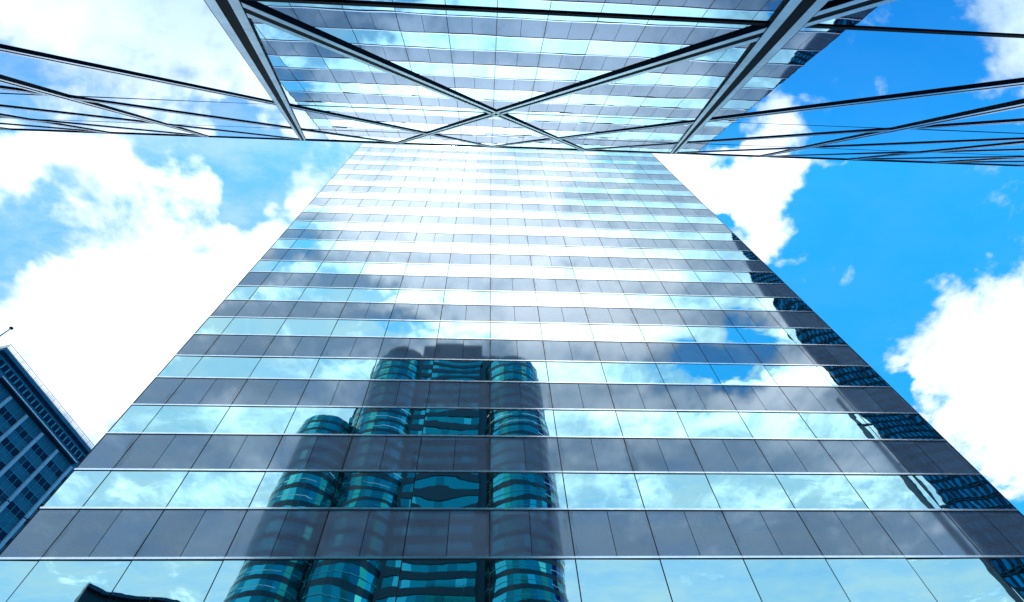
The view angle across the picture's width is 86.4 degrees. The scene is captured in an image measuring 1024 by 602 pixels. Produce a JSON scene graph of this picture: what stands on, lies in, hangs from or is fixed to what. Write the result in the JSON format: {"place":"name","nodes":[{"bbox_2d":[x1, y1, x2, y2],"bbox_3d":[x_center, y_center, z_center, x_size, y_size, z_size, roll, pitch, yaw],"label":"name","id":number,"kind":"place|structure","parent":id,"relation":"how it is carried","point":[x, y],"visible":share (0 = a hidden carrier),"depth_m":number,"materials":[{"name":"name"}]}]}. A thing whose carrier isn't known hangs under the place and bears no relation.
{"place":"outdoors","nodes":[
{"label":"outdoors","id":0,"kind":"place"},
{"bbox_2d":[0,344,92,552],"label":"office block","id":1,"kind":"structure","parent":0,"point":[45,449],"depth_m":101.60,"materials":[{"name":"blue"}]},
{"bbox_2d":[0,437,9,446],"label":"window","id":2,"kind":"structure","parent":1,"relation":"in","point":[4,442],"depth_m":97.63,"materials":[{"name":"blue glass"}]},
{"bbox_2d":[2,411,12,420],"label":"window","id":3,"kind":"structure","parent":1,"relation":"in","point":[7,415],"depth_m":98.88,"materials":[{"name":"blue glass"}]},
{"bbox_2d":[3,468,13,478],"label":"window","id":4,"kind":"structure","parent":1,"relation":"in","point":[9,471],"depth_m":96.97,"materials":[{"name":"blue glass"}]},
{"bbox_2d":[5,442,14,452],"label":"window","id":5,"kind":"structure","parent":1,"relation":"in","point":[10,446],"depth_m":98.23,"materials":[{"name":"blue glass"}]},
{"bbox_2d":[7,416,16,426],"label":"window","id":6,"kind":"structure","parent":1,"relation":"in","point":[12,420],"depth_m":99.54,"materials":[{"name":"blue glass"}]},
{"bbox_2d":[7,473,17,483],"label":"window","id":7,"kind":"structure","parent":1,"relation":"in","point":[13,477],"depth_m":97.59,"materials":[{"name":"blue glass"}]},
{"bbox_2d":[9,447,19,457],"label":"window","id":8,"kind":"structure","parent":1,"relation":"in","point":[15,451],"depth_m":98.88,"materials":[{"name":"blue glass"}]},
{"bbox_2d":[10,505,20,515],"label":"window","id":9,"kind":"structure","parent":1,"relation":"in","point":[13,512],"depth_m":96.84,"materials":[{"name":"blue glass"}]},
{"bbox_2d":[12,478,22,488],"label":"window","id":10,"kind":"structure","parent":1,"relation":"in","point":[18,482],"depth_m":98.16,"materials":[{"name":"blue glass"}]},
{"bbox_2d":[18,429,28,439],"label":"window","id":11,"kind":"structure","parent":1,"relation":"in","point":[24,433],"depth_m":101.08,"materials":[{"name":"blue glass"}]},
{"bbox_2d":[21,459,31,469],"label":"window","id":12,"kind":"structure","parent":1,"relation":"in","point":[27,463],"depth_m":100.42,"materials":[{"name":"blue glass"}]},
{"bbox_2d":[24,490,34,500],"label":"window","id":13,"kind":"structure","parent":1,"relation":"in","point":[28,496],"depth_m":99.73,"materials":[{"name":"blue glass"}]},
{"bbox_2d":[0,401,66,545],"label":"lower windows","id":14,"kind":"structure","parent":1,"relation":"in","point":[65,477],"depth_m":100.72,"materials":[{"name":"blue glass"}]},
{"bbox_2d":[29,495,38,505],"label":"window","id":15,"kind":"structure","parent":1,"relation":"in","point":[35,498],"depth_m":100.44,"materials":[{"name":"blue glass"}]},
{"bbox_2d":[34,447,43,456],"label":"window","id":16,"kind":"structure","parent":1,"relation":"in","point":[39,451],"depth_m":103.26,"materials":[{"name":"blue glass"}]},
{"bbox_2d":[0,130,1023,514],"label":"sky","id":17,"kind":"structure","parent":0,"point":[116,249],"materials":[{"name":"blue"}]},
{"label":"pavement","id":18,"kind":"structure","parent":0,"visible":0},
{"bbox_2d":[0,0,1023,166],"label":"leaning glass wall","id":19,"kind":"structure","parent":18,"relation":"on","point":[927,81],"depth_m":3.70,"materials":[{"name":"glass"}]},
{"bbox_3d":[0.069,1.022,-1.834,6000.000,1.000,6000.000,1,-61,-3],"label":"ground","id":20,"kind":"structure","parent":0,"visible":0},
{"bbox_2d":[0,143,1023,601],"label":"office tower","id":21,"kind":"structure","parent":20,"relation":"on","point":[410,373],"depth_m":22.91,"materials":[{"name":"grey"}]},
{"bbox_2d":[0,561,37,601],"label":"window","id":22,"kind":"structure","parent":21,"relation":"in","point":[12,573],"depth_m":16.62,"materials":[{"name":"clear glass"}]},
{"bbox_2d":[7,561,130,601],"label":"window","id":23,"kind":"structure","parent":21,"relation":"in","point":[48,581],"depth_m":16.50,"materials":[{"name":"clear glass"}]},
{"bbox_2d":[43,471,109,506],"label":"window","id":24,"kind":"structure","parent":21,"relation":"in","point":[76,490],"depth_m":19.50,"materials":[{"name":"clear glass"}]},
{"bbox_2d":[83,471,187,506],"bbox_3d":[-13.490,6.759,19.635,2.777,1.639,0.003,1,-61,-3],"label":"window","id":25,"kind":"structure","parent":21,"relation":"in","point":[120,488],"depth_m":19.61,"materials":[{"name":"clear glass"}]},
{"bbox_2d":[109,406,161,431],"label":"window","id":26,"kind":"structure","parent":21,"relation":"in","point":[136,419],"depth_m":22.74,"materials":[{"name":"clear glass"}]},
{"bbox_2d":[106,561,221,601],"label":"window","id":27,"kind":"structure","parent":21,"relation":"in","point":[143,581],"depth_m":16.63,"materials":[{"name":"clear glass"}]},
{"bbox_2d":[158,356,201,376],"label":"window","id":28,"kind":"structure","parent":21,"relation":"in","point":[181,366],"depth_m":25.99,"materials":[{"name":"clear glass"}]},
{"bbox_2d":[143,406,228,432],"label":"window","id":29,"kind":"structure","parent":21,"relation":"in","point":[185,419],"depth_m":22.84,"materials":[{"name":"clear glass"}]},
{"bbox_2d":[196,317,232,333],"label":"window","id":30,"kind":"structure","parent":21,"relation":"in","point":[214,325],"depth_m":29.22,"materials":[{"name":"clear glass"}]},
{"bbox_2d":[167,472,264,506],"bbox_3d":[-10.677,6.819,19.774,2.777,1.639,0.011,1,-61,-3],"label":"window","id":31,"kind":"structure","parent":21,"relation":"in","point":[198,489],"depth_m":19.74,"materials":[{"name":"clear glass"}]},
{"bbox_2d":[187,357,260,376],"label":"window","id":32,"kind":"structure","parent":21,"relation":"in","point":[207,366],"depth_m":26.08,"materials":[{"name":"blue glass"}]},
{"bbox_2d":[226,286,257,298],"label":"window","id":33,"kind":"structure","parent":21,"relation":"in","point":[240,292],"depth_m":32.48,"materials":[{"name":"blue glass"}]},
{"bbox_2d":[222,318,285,334],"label":"window","id":34,"kind":"structure","parent":21,"relation":"in","point":[238,325],"depth_m":29.32,"materials":[{"name":"blue glass"}]},
{"bbox_2d":[214,407,295,432],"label":"window","id":35,"kind":"structure","parent":21,"relation":"in","point":[237,419],"depth_m":22.99,"materials":[{"name":"blue glass"}]},
{"bbox_2d":[205,560,312,601],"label":"window","id":36,"kind":"structure","parent":21,"relation":"in","point":[236,580],"depth_m":16.77,"materials":[{"name":"teal glass"}]},
{"bbox_2d":[251,261,278,271],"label":"window","id":37,"kind":"structure","parent":21,"relation":"in","point":[261,265],"depth_m":35.70,"materials":[{"name":"blue glass"}]},
{"bbox_2d":[250,287,304,299],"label":"window","id":38,"kind":"structure","parent":21,"relation":"in","point":[262,293],"depth_m":32.56,"materials":[{"name":"blue glass"}]},
{"bbox_2d":[250,358,318,377],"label":"window","id":39,"kind":"structure","parent":21,"relation":"in","point":[267,367],"depth_m":26.21,"materials":[{"name":"blue glass"}]},
{"bbox_2d":[250,472,340,506],"bbox_3d":[-7.863,6.878,19.913,2.777,1.639,0.003,1,-61,-3],"label":"window","id":40,"kind":"structure","parent":21,"relation":"in","point":[276,489],"depth_m":19.89,"materials":[{"name":"teal glass"}]},
{"bbox_2d":[272,261,321,272],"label":"window","id":41,"kind":"structure","parent":21,"relation":"in","point":[283,266],"depth_m":35.80,"materials":[{"name":"blue glass"}]},
{"bbox_2d":[277,319,336,335],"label":"window","id":42,"kind":"structure","parent":21,"relation":"in","point":[290,326],"depth_m":29.46,"materials":[{"name":"blue glass"}]},
{"bbox_2d":[285,407,360,433],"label":"window","id":43,"kind":"structure","parent":21,"relation":"in","point":[305,420],"depth_m":23.12,"materials":[{"name":"blue glass"}]},
{"bbox_2d":[299,288,351,300],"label":"window","id":44,"kind":"structure","parent":21,"relation":"in","point":[310,294],"depth_m":32.70,"materials":[{"name":"blue glass"}]},
{"bbox_2d":[316,262,364,273],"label":"window","id":45,"kind":"structure","parent":21,"relation":"in","point":[326,267],"depth_m":35.93,"materials":[{"name":"blue glass"}]},
{"bbox_2d":[311,358,376,378],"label":"window","id":46,"kind":"structure","parent":21,"relation":"in","point":[325,368],"depth_m":26.34,"materials":[{"name":"blue glass"}]},
{"bbox_2d":[301,560,400,601],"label":"window","id":47,"kind":"structure","parent":21,"relation":"in","point":[328,580],"depth_m":16.90,"materials":[{"name":"teal glass"}]},
{"bbox_2d":[331,320,388,336],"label":"window","id":48,"kind":"structure","parent":21,"relation":"in","point":[343,327],"depth_m":29.59,"materials":[{"name":"blue glass"}]},
{"bbox_2d":[331,472,414,507],"bbox_3d":[-5.050,6.938,20.052,2.777,1.639,0.006,1,-61,-3],"label":"window","id":49,"kind":"structure","parent":21,"relation":"in","point":[353,489],"depth_m":20.02,"materials":[{"name":"teal glass"}]},
{"bbox_2d":[348,289,398,301],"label":"window","id":50,"kind":"structure","parent":21,"relation":"in","point":[357,295],"depth_m":32.83,"materials":[{"name":"blue glass"}]},
{"bbox_2d":[360,263,406,274],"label":"window","id":51,"kind":"structure","parent":21,"relation":"in","point":[369,268],"depth_m":36.07,"materials":[{"name":"white glass"}]},
{"bbox_2d":[354,408,425,434],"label":"window","id":52,"kind":"structure","parent":21,"relation":"in","point":[371,420],"depth_m":23.26,"materials":[{"name":"teal glass"}]},
{"bbox_2d":[371,359,432,379],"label":"window","id":53,"kind":"structure","parent":21,"relation":"in","point":[384,368],"depth_m":26.50,"materials":[{"name":"teal glass"}]},
{"bbox_2d":[385,321,439,336],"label":"window","id":54,"kind":"structure","parent":21,"relation":"in","point":[395,328],"depth_m":29.73,"materials":[{"name":"blue glass"}]},
{"bbox_2d":[396,290,444,302],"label":"window","id":55,"kind":"structure","parent":21,"relation":"in","point":[404,296],"depth_m":32.98,"materials":[{"name":"white glass"}]},
{"bbox_2d":[404,264,448,275],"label":"window","id":56,"kind":"structure","parent":21,"relation":"in","point":[411,269],"depth_m":36.21,"materials":[{"name":"white glass"}]},
{"bbox_2d":[396,560,488,601],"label":"window","id":57,"kind":"structure","parent":21,"relation":"in","point":[420,580],"depth_m":17.02,"materials":[{"name":"teal glass"}]},
{"bbox_2d":[411,473,488,507],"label":"window","id":58,"kind":"structure","parent":21,"relation":"in","point":[431,490],"depth_m":20.15,"materials":[{"name":"teal glass"}]},
{"bbox_2d":[423,409,489,434],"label":"window","id":59,"kind":"structure","parent":21,"relation":"in","point":[437,421],"depth_m":23.41,"materials":[{"name":"teal glass"}]},
{"bbox_2d":[431,360,489,380],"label":"window","id":60,"kind":"structure","parent":21,"relation":"in","point":[442,369],"depth_m":26.64,"materials":[{"name":"teal glass"}]},
{"bbox_2d":[438,322,489,337],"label":"window","id":61,"kind":"structure","parent":21,"relation":"in","point":[446,329],"depth_m":29.87,"materials":[{"name":"white glass"}]},
{"bbox_2d":[443,291,489,303],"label":"window","id":62,"kind":"structure","parent":21,"relation":"in","point":[451,297],"depth_m":33.11,"materials":[{"name":"white glass"}]},
{"bbox_2d":[448,265,489,276],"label":"window","id":63,"kind":"structure","parent":21,"relation":"in","point":[454,270],"depth_m":36.35,"materials":[{"name":"white glass"}]},
{"bbox_2d":[491,266,532,277],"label":"window","id":64,"kind":"structure","parent":21,"relation":"in","point":[496,271],"depth_m":36.48,"materials":[{"name":"white glass"}]},
{"bbox_2d":[491,292,536,304],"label":"window","id":65,"kind":"structure","parent":21,"relation":"in","point":[497,298],"depth_m":33.25,"materials":[{"name":"white glass"}]},
{"bbox_2d":[271,144,759,259],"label":"upper windows","id":66,"kind":"structure","parent":21,"relation":"in","point":[281,243],"depth_m":46.63,"materials":[{"name":"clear glass"}]},
{"bbox_2d":[491,323,541,338],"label":"window","id":67,"kind":"structure","parent":21,"relation":"in","point":[498,330],"depth_m":30.01,"materials":[{"name":"white glass"}]},
{"bbox_2d":[491,361,547,381],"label":"window","id":68,"kind":"structure","parent":21,"relation":"in","point":[500,370],"depth_m":26.78,"materials":[{"name":"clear glass"}]},
{"bbox_2d":[490,410,555,435],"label":"window","id":69,"kind":"structure","parent":21,"relation":"in","point":[502,422],"depth_m":23.53,"materials":[{"name":"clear glass"}]},
{"bbox_2d":[490,473,566,507],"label":"window","id":70,"kind":"structure","parent":21,"relation":"in","point":[507,490],"depth_m":20.30,"materials":[{"name":"teal glass"}]},
{"bbox_2d":[490,560,580,601],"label":"window","id":71,"kind":"structure","parent":21,"relation":"in","point":[510,580],"depth_m":17.15,"materials":[{"name":"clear glass"}]},
{"bbox_2d":[532,267,574,278],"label":"window","id":72,"kind":"structure","parent":21,"relation":"in","point":[538,272],"depth_m":36.63,"materials":[{"name":"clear glass"}]},
{"bbox_2d":[536,293,583,305],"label":"window","id":73,"kind":"structure","parent":21,"relation":"in","point":[543,299],"depth_m":33.39,"materials":[{"name":"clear glass"}]},
{"bbox_2d":[541,324,593,339],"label":"window","id":74,"kind":"structure","parent":21,"relation":"in","point":[549,331],"depth_m":30.15,"materials":[{"name":"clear glass"}]},
{"bbox_2d":[546,362,605,381],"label":"window","id":75,"kind":"structure","parent":21,"relation":"in","point":[557,371],"depth_m":26.92,"materials":[{"name":"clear glass"}]},
{"bbox_2d":[554,410,621,435],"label":"window","id":76,"kind":"structure","parent":21,"relation":"in","point":[568,423],"depth_m":23.68,"materials":[{"name":"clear glass"}]},
{"bbox_2d":[573,268,617,279],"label":"window","id":77,"kind":"structure","parent":21,"relation":"in","point":[580,273],"depth_m":36.77,"materials":[{"name":"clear glass"}]},
{"bbox_2d":[563,474,643,507],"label":"window","id":78,"kind":"structure","parent":21,"relation":"in","point":[582,490],"depth_m":20.44,"materials":[{"name":"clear glass"}]},
{"bbox_2d":[581,294,629,306],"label":"window","id":79,"kind":"structure","parent":21,"relation":"in","point":[590,300],"depth_m":33.53,"materials":[{"name":"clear glass"}]},
{"bbox_2d":[590,325,644,340],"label":"window","id":80,"kind":"structure","parent":21,"relation":"in","point":[600,332],"depth_m":30.29,"materials":[{"name":"white glass"}]},
{"bbox_2d":[576,560,671,601],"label":"window","id":81,"kind":"structure","parent":21,"relation":"in","point":[599,580],"depth_m":17.28,"materials":[{"name":"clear glass"}]},
{"bbox_2d":[602,363,663,382],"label":"window","id":82,"kind":"structure","parent":21,"relation":"in","point":[614,372],"depth_m":27.05,"materials":[{"name":"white glass"}]},
{"bbox_2d":[614,269,658,280],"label":"window","id":83,"kind":"structure","parent":21,"relation":"in","point":[622,274],"depth_m":36.91,"materials":[{"name":"white glass"}]},
{"bbox_2d":[625,295,674,307],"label":"window","id":84,"kind":"structure","parent":21,"relation":"in","point":[638,301],"depth_m":33.67,"materials":[{"name":"white glass"}]},
{"bbox_2d":[616,411,687,436],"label":"window","id":85,"kind":"structure","parent":21,"relation":"in","point":[632,423],"depth_m":23.81,"materials":[{"name":"white glass"}]},
{"bbox_2d":[639,326,695,341],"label":"window","id":86,"kind":"structure","parent":21,"relation":"in","point":[650,333],"depth_m":30.43,"materials":[{"name":"white glass"}]},
{"bbox_2d":[635,474,718,507],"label":"window","id":87,"kind":"structure","parent":21,"relation":"in","point":[656,490],"depth_m":20.59,"materials":[{"name":"blue glass"}]},
{"bbox_2d":[654,270,700,281],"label":"window","id":88,"kind":"structure","parent":21,"relation":"in","point":[663,275],"depth_m":37.04,"materials":[{"name":"white glass"}]},
{"bbox_2d":[656,364,719,383],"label":"window","id":89,"kind":"structure","parent":21,"relation":"in","point":[670,373],"depth_m":27.20,"materials":[{"name":"blue glass"}]},
{"bbox_2d":[669,296,720,308],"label":"window","id":90,"kind":"structure","parent":21,"relation":"in","point":[686,302],"depth_m":33.80,"materials":[{"name":"blue glass"}]},
{"bbox_2d":[661,559,760,601],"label":"window","id":91,"kind":"structure","parent":21,"relation":"in","point":[688,580],"depth_m":17.42,"materials":[{"name":"blue glass"}]},
{"bbox_2d":[678,412,752,437],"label":"window","id":92,"kind":"structure","parent":21,"relation":"in","point":[696,424],"depth_m":23.96,"materials":[{"name":"white glass"}]},
{"bbox_2d":[688,327,745,342],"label":"window","id":93,"kind":"structure","parent":21,"relation":"in","point":[701,334],"depth_m":30.57,"materials":[{"name":"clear glass"}]},
{"bbox_2d":[694,271,741,282],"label":"window","id":94,"kind":"structure","parent":21,"relation":"in","point":[705,276],"depth_m":37.18,"materials":[{"name":"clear glass"}]},
{"bbox_2d":[713,297,765,309],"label":"window","id":95,"kind":"structure","parent":21,"relation":"in","point":[734,303],"depth_m":33.94,"materials":[{"name":"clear glass"}]},
{"bbox_2d":[710,364,776,384],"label":"window","id":96,"kind":"structure","parent":21,"relation":"in","point":[726,374],"depth_m":27.33,"materials":[{"name":"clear glass"}]},
{"bbox_2d":[706,474,793,507],"bbox_3d":[9.017,7.235,20.745,2.777,1.639,0.011,1,-61,-3],"label":"window","id":97,"kind":"structure","parent":21,"relation":"in","point":[730,490],"depth_m":20.73,"materials":[{"name":"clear glass"}]},
{"bbox_2d":[734,272,784,283],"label":"window","id":98,"kind":"structure","parent":21,"relation":"in","point":[746,277],"depth_m":37.31,"materials":[{"name":"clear glass"}]},
{"bbox_2d":[736,328,795,343],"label":"window","id":99,"kind":"structure","parent":21,"relation":"in","point":[750,335],"depth_m":30.70,"materials":[{"name":"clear glass"}]},
{"bbox_2d":[739,412,815,437],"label":"window","id":100,"kind":"structure","parent":21,"relation":"in","point":[761,425],"depth_m":24.09,"materials":[{"name":"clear glass"}]},
{"bbox_2d":[757,298,811,310],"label":"window","id":101,"kind":"structure","parent":21,"relation":"in","point":[782,304],"depth_m":34.10,"materials":[{"name":"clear glass"}]},
{"bbox_2d":[744,559,849,601],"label":"window","id":102,"kind":"structure","parent":21,"relation":"in","point":[775,580],"depth_m":17.55,"materials":[{"name":"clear glass"}]},
{"bbox_2d":[764,366,832,385],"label":"window","id":103,"kind":"structure","parent":21,"relation":"in","point":[782,375],"depth_m":27.47,"materials":[{"name":"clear glass"}]},
{"bbox_2d":[783,328,846,344],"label":"window","id":104,"kind":"structure","parent":21,"relation":"in","point":[800,336],"depth_m":30.85,"materials":[{"name":"blue glass"}]},
{"bbox_2d":[776,475,867,508],"bbox_3d":[11.830,7.295,20.884,2.777,1.639,0.006,1,-61,-3],"label":"window","id":105,"kind":"structure","parent":21,"relation":"in","point":[804,491],"depth_m":20.85,"materials":[{"name":"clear glass"}]},
{"bbox_2d":[799,413,878,438],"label":"window","id":106,"kind":"structure","parent":21,"relation":"in","point":[824,425],"depth_m":24.23,"materials":[{"name":"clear glass"}]},
{"bbox_2d":[817,366,888,385],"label":"window","id":107,"kind":"structure","parent":21,"relation":"in","point":[838,376],"depth_m":27.61,"materials":[{"name":"blue glass"}]},
{"bbox_2d":[826,559,936,601],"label":"window","id":108,"kind":"structure","parent":21,"relation":"in","point":[862,580],"depth_m":17.68,"materials":[{"name":"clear glass"}]},
{"bbox_2d":[845,475,940,508],"bbox_3d":[14.644,7.355,21.023,2.777,1.640,0.007,1,-61,-3],"label":"window","id":109,"kind":"structure","parent":21,"relation":"in","point":[877,491],"depth_m":20.99,"materials":[{"name":"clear glass"}]},
{"bbox_2d":[859,414,942,438],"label":"window","id":110,"kind":"structure","parent":21,"relation":"in","point":[887,426],"depth_m":24.38,"materials":[{"name":"blue glass"}]},
{"bbox_2d":[914,476,1014,508],"bbox_3d":[17.506,7.415,21.164,2.876,1.639,0.007,1,-61,-3],"label":"window","id":111,"kind":"structure","parent":21,"relation":"in","point":[949,492],"depth_m":21.13,"materials":[{"name":"blue glass"}]},
{"bbox_2d":[907,559,1022,601],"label":"window","id":112,"kind":"structure","parent":21,"relation":"in","point":[948,580],"depth_m":17.80,"materials":[{"name":"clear glass"}]},
{"bbox_2d":[987,559,1023,600],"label":"window","id":113,"kind":"structure","parent":21,"relation":"in","point":[1012,570],"depth_m":18.18,"materials":[{"name":"blue glass"}]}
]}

